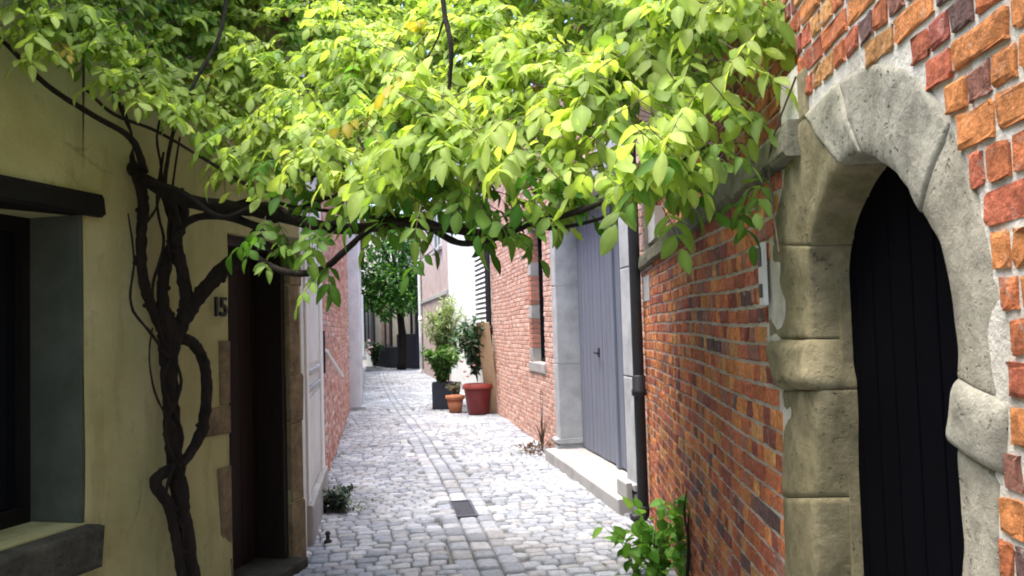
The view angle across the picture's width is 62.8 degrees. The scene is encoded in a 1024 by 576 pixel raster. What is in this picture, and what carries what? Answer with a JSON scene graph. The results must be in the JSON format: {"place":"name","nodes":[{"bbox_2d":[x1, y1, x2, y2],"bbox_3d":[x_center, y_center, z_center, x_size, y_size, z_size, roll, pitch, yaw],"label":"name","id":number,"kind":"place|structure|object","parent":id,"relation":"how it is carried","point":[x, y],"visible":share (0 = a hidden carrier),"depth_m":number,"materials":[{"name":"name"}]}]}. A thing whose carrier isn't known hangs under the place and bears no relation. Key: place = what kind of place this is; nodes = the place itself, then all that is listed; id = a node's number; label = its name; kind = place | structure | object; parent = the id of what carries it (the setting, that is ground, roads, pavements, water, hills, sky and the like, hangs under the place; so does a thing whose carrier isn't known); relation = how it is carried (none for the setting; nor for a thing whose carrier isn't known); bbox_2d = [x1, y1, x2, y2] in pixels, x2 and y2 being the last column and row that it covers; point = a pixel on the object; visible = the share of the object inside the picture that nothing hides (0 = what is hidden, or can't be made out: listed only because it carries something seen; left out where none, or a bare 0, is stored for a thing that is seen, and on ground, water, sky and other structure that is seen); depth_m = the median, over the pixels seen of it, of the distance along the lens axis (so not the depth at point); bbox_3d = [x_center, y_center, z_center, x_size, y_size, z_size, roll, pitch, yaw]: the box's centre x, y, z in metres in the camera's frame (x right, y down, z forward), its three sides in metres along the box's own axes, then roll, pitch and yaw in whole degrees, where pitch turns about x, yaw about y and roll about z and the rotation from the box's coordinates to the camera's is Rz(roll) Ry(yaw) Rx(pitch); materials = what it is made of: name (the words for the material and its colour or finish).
{"place":"outdoors","nodes":[
{"label":"outdoors","id":0,"kind":"place"},
{"bbox_2d":[364,339,372,354],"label":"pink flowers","id":1,"kind":"object","parent":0,"point":[365,346],"visible":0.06,"depth_m":24.87,"materials":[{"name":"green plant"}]},
{"bbox_2d":[333,0,571,213],"label":"sky","id":2,"kind":"structure","parent":0,"point":[460,57],"materials":[{"name":"white"}]},
{"bbox_2d":[294,366,676,575],"bbox_3d":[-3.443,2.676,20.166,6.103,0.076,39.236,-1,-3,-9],"label":"lane","id":3,"kind":"structure","parent":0,"point":[554,542],"depth_m":7.78,"materials":[{"name":"grey stone"}]},
{"bbox_2d":[0,0,337,575],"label":"plastered house","id":4,"kind":"structure","parent":3,"relation":"on","point":[82,454],"depth_m":4.23,"materials":[{"name":"paint"}]},
{"bbox_2d":[0,174,105,575],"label":"window","id":5,"kind":"structure","parent":4,"relation":"in","point":[42,458],"depth_m":4.01,"materials":[{"name":"black glass"}]},
{"bbox_2d":[228,250,258,568],"bbox_3d":[-1.914,0.771,5.593,0.070,2.190,0.751,-2,-3,14],"label":"door","id":6,"kind":"structure","parent":4,"relation":"in","point":[241,286],"depth_m":5.74,"materials":[{"name":"wood"}]},
{"bbox_2d":[299,44,327,545],"bbox_3d":[-3.690,-0.051,7.088,4.120,4.400,1.956,-1,-3,-9],"label":"white doorcase house","id":7,"kind":"structure","parent":3,"relation":"on","point":[316,476],"depth_m":7.13,"materials":[{"name":"paint"}]},
{"bbox_2d":[305,108,320,490],"bbox_3d":[-1.748,0.044,7.344,0.029,3.280,1.350,-1,-3,-9],"label":"door","id":8,"kind":"structure","parent":7,"relation":"in","point":[314,381],"depth_m":7.29,"materials":[{"name":"paint"}]},
{"bbox_2d":[324,531,331,543],"bbox_3d":[-1.409,1.907,6.413,0.064,0.090,0.064,-2,-3,0],"label":"boot scraper","id":9,"kind":"object","parent":3,"relation":"on","point":[328,539],"visible":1,"depth_m":6.40,"materials":[{"name":"metal"}]},
{"bbox_2d":[323,483,357,513],"bbox_3d":[-1.658,1.911,7.585,0.516,0.297,0.476,-2,-3,0],"label":"silver clump","id":10,"kind":"object","parent":3,"relation":"on","point":[334,499],"visible":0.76,"depth_m":7.50,"materials":[{"name":"green plant"}]},
{"bbox_2d":[320,95,365,472],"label":"whitewash brick house","id":11,"kind":"structure","parent":3,"relation":"on","point":[343,395],"depth_m":13.90,"materials":[{"name":"tile"},{"name":"brick"},{"name":"paint"}]},
{"bbox_2d":[323,331,343,377],"bbox_3d":[-1.916,0.714,8.933,0.069,0.517,0.535,-2,-3,10],"label":"shutter stay","id":12,"kind":"object","parent":11,"relation":"attached to","point":[330,358],"visible":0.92,"depth_m":8.74,"materials":[{"name":"metal"}]},
{"bbox_2d":[358,219,366,404],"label":"pale terrace","id":13,"kind":"structure","parent":3,"relation":"on","point":[363,357],"depth_m":18.00,"materials":[{"name":"grey paint"}]},
{"bbox_2d":[361,295,366,359],"bbox_3d":[-4.238,1.121,23.833,0.160,1.810,1.240,-1,-3,-10],"label":"window","id":14,"kind":"structure","parent":13,"relation":"in","point":[364,356],"depth_m":23.28,"materials":[{"name":"white glass"}]},
{"bbox_2d":[363,366,365,386],"bbox_3d":[-4.608,2.631,24.813,0.580,0.600,0.580,-2,-3,0],"label":"stone trough","id":15,"kind":"object","parent":3,"relation":"on","point":[364,367],"visible":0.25,"depth_m":24.74,"materials":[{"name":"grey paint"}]},
{"bbox_2d":[364,340,384,366],"bbox_3d":[-6.183,2.972,37.685,1.059,1.253,0.902,-2,-3,0],"label":"dark shrub","id":16,"kind":"object","parent":3,"relation":"on","point":[376,351],"visible":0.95,"depth_m":37.64,"materials":[{"name":"green plant"}]},
{"bbox_2d":[361,211,423,368],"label":"cream house","id":17,"kind":"structure","parent":3,"relation":"on","point":[376,329],"depth_m":37.95,"materials":[{"name":"tile"}]},
{"bbox_2d":[363,306,371,345],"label":"window","id":18,"kind":"structure","parent":17,"relation":"in","point":[367,318],"depth_m":40.37,"materials":[{"name":"grey glass"}]},
{"bbox_2d":[361,178,434,369],"bbox_3d":[-5.242,-1.611,35.479,5.036,10.150,3.485,-2,-3,0],"label":"tree","id":19,"kind":"object","parent":3,"relation":"on","point":[373,284],"visible":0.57,"depth_m":34.56,"materials":[{"name":"green plant"}]},
{"bbox_2d":[0,0,797,575],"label":"wisteria vine","id":20,"kind":"object","parent":3,"relation":"on","point":[382,108],"visible":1,"depth_m":3.37,"materials":[{"name":"green plant"}]},
{"bbox_2d":[417,201,450,380],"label":"pink house","id":21,"kind":"structure","parent":3,"relation":"on","point":[434,282],"depth_m":28.30,"materials":[{"name":"paint"}]},
{"bbox_2d":[431,214,441,255],"bbox_3d":[-2.343,-1.860,26.117,0.160,1.510,2.182,-1,-3,-11],"label":"window","id":22,"kind":"structure","parent":21,"relation":"in","point":[437,241],"depth_m":26.11,"materials":[{"name":"white glass"}]},
{"bbox_2d":[432,381,452,409],"bbox_3d":[-1.419,2.190,17.087,0.383,0.550,0.400,-2,-3,0],"label":"slate planter","id":23,"kind":"object","parent":3,"relation":"on","point":[440,391],"visible":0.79,"depth_m":16.89,"materials":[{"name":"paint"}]},
{"bbox_2d":[420,344,463,381],"bbox_3d":[-1.397,1.568,16.965,0.906,0.877,0.870,-1,-3,-23],"label":"bright green bush","id":24,"kind":"object","parent":23,"relation":"on","point":[442,363],"visible":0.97,"depth_m":16.93,"materials":[{"name":"green plant"}]},
{"bbox_2d":[445,394,464,412],"bbox_3d":[-1.104,2.254,16.339,0.385,0.332,0.382,-2,-3,0],"label":"terracotta pot","id":25,"kind":"object","parent":3,"relation":"on","point":[455,403],"visible":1,"depth_m":16.21,"materials":[{"name":"ceramic"}]},
{"bbox_2d":[445,382,461,394],"bbox_3d":[-1.114,1.964,16.382,0.425,0.258,0.311,-1,-3,-12],"label":"grey plant","id":26,"kind":"object","parent":25,"relation":"on","point":[456,388],"visible":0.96,"depth_m":16.33,"materials":[{"name":"green plant"}]},
{"bbox_2d":[452,381,460,393],"bbox_3d":[-1.325,2.242,17.692,0.520,0.500,0.520,-2,-3,0],"label":"tall planter","id":27,"kind":"object","parent":3,"relation":"on","point":[455,382],"visible":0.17,"depth_m":17.59,"materials":[{"name":"stone"}]},
{"bbox_2d":[418,292,469,380],"bbox_3d":[-1.466,1.052,17.709,1.142,1.927,1.159,-2,-3,0],"label":"pale bamboo","id":28,"kind":"object","parent":27,"relation":"on","point":[440,335],"visible":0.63,"depth_m":17.63,"materials":[{"name":"green plant"}]},
{"bbox_2d":[448,499,478,519],"bbox_3d":[-0.439,1.983,7.516,0.210,0.027,0.679,-1,-3,-9],"label":"drain grate","id":29,"kind":"object","parent":3,"relation":"on","point":[464,508],"visible":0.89,"depth_m":7.49,"materials":[{"name":"metal"}]},
{"bbox_2d":[447,179,492,392],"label":"white house","id":30,"kind":"structure","parent":3,"relation":"on","point":[466,278],"depth_m":20.32,"materials":[{"name":"paint"}]},
{"bbox_2d":[462,383,492,414],"bbox_3d":[-0.645,2.100,15.919,0.586,0.572,0.583,-2,-3,0],"label":"red pot","id":31,"kind":"object","parent":3,"relation":"on","point":[477,396],"visible":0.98,"depth_m":15.71,"materials":[{"name":"ceramic"}]},
{"bbox_2d":[447,315,491,381],"bbox_3d":[-0.813,1.147,15.910,0.799,1.268,0.866,-4,-4,41],"label":"dark leaved shrub","id":32,"kind":"object","parent":31,"relation":"on","point":[469,342],"visible":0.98,"depth_m":15.82,"materials":[{"name":"green plant"}]},
{"bbox_2d":[328,424,633,575],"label":"weeds","id":33,"kind":"object","parent":3,"relation":"on","point":[361,507],"visible":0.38,"depth_m":7.79,"materials":[{"name":"green plant"}]},
{"bbox_2d":[476,322,495,412],"bbox_3d":[-0.450,1.517,15.864,0.249,1.732,0.433,-3,-3,27],"label":"wooden plank","id":34,"kind":"object","parent":3,"relation":"on","point":[488,367],"visible":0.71,"depth_m":15.83,"materials":[{"name":"brown wood"}]},
{"bbox_2d":[515,392,553,455],"bbox_3d":[0.369,1.730,10.774,0.707,0.866,0.591,-2,-3,0],"label":"bare twig shrub","id":35,"kind":"object","parent":3,"relation":"on","point":[541,438],"visible":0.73,"depth_m":10.83,"materials":[{"name":"brown plant"}]},
{"bbox_2d":[484,19,656,527],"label":"brick house","id":36,"kind":"structure","parent":3,"relation":"on","point":[568,338],"depth_m":9.96,"materials":[{"name":"brick"},{"name":"blue stone"},{"name":"pale stone"}]},
{"bbox_2d":[526,229,546,373],"bbox_3d":[0.410,0.084,11.700,0.210,2.170,1.171,-1,-3,-9],"label":"window","id":37,"kind":"structure","parent":36,"relation":"in","point":[536,310],"depth_m":12.01,"materials":[{"name":"grey glass"}]},
{"bbox_2d":[592,494,689,575],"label":"wall weed","id":38,"kind":"object","parent":3,"relation":"on","point":[659,554],"depth_m":4.97,"materials":[{"name":"green plant"}]},
{"bbox_2d":[683,491,689,575],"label":"dead stem","id":39,"kind":"object","parent":3,"relation":"on","point":[688,547],"visible":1,"depth_m":4.54,"materials":[{"name":"brown plant"}]},
{"bbox_2d":[638,0,1023,575],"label":"arched doorway wall","id":40,"kind":"structure","parent":3,"relation":"on","point":[848,400],"depth_m":2.06,"materials":[{"name":"stone"},{"name":"brick"},{"name":"mortar"}]},
{"bbox_2d":[757,242,768,305],"bbox_3d":[0.804,-0.045,2.692,0.016,0.200,0.064,-2,-3,4],"label":"number plate","id":41,"kind":"object","parent":40,"relation":"attached to","point":[763,277],"visible":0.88,"depth_m":2.66,"materials":[{"name":"ceramic"}]},
{"bbox_2d":[768,76,796,251],"bbox_3d":[0.751,-0.327,2.329,0.017,0.450,0.270,-2,-3,0],"label":"dry creeper","id":42,"kind":"object","parent":40,"relation":"attached to","point":[777,124],"visible":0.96,"depth_m":2.38,"materials":[{"name":"brown plant"}]},
{"bbox_2d":[849,166,963,575],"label":"door","id":43,"kind":"structure","parent":40,"relation":"in","point":[905,343],"depth_m":1.91,"materials":[{"name":"black wood"}]}
]}

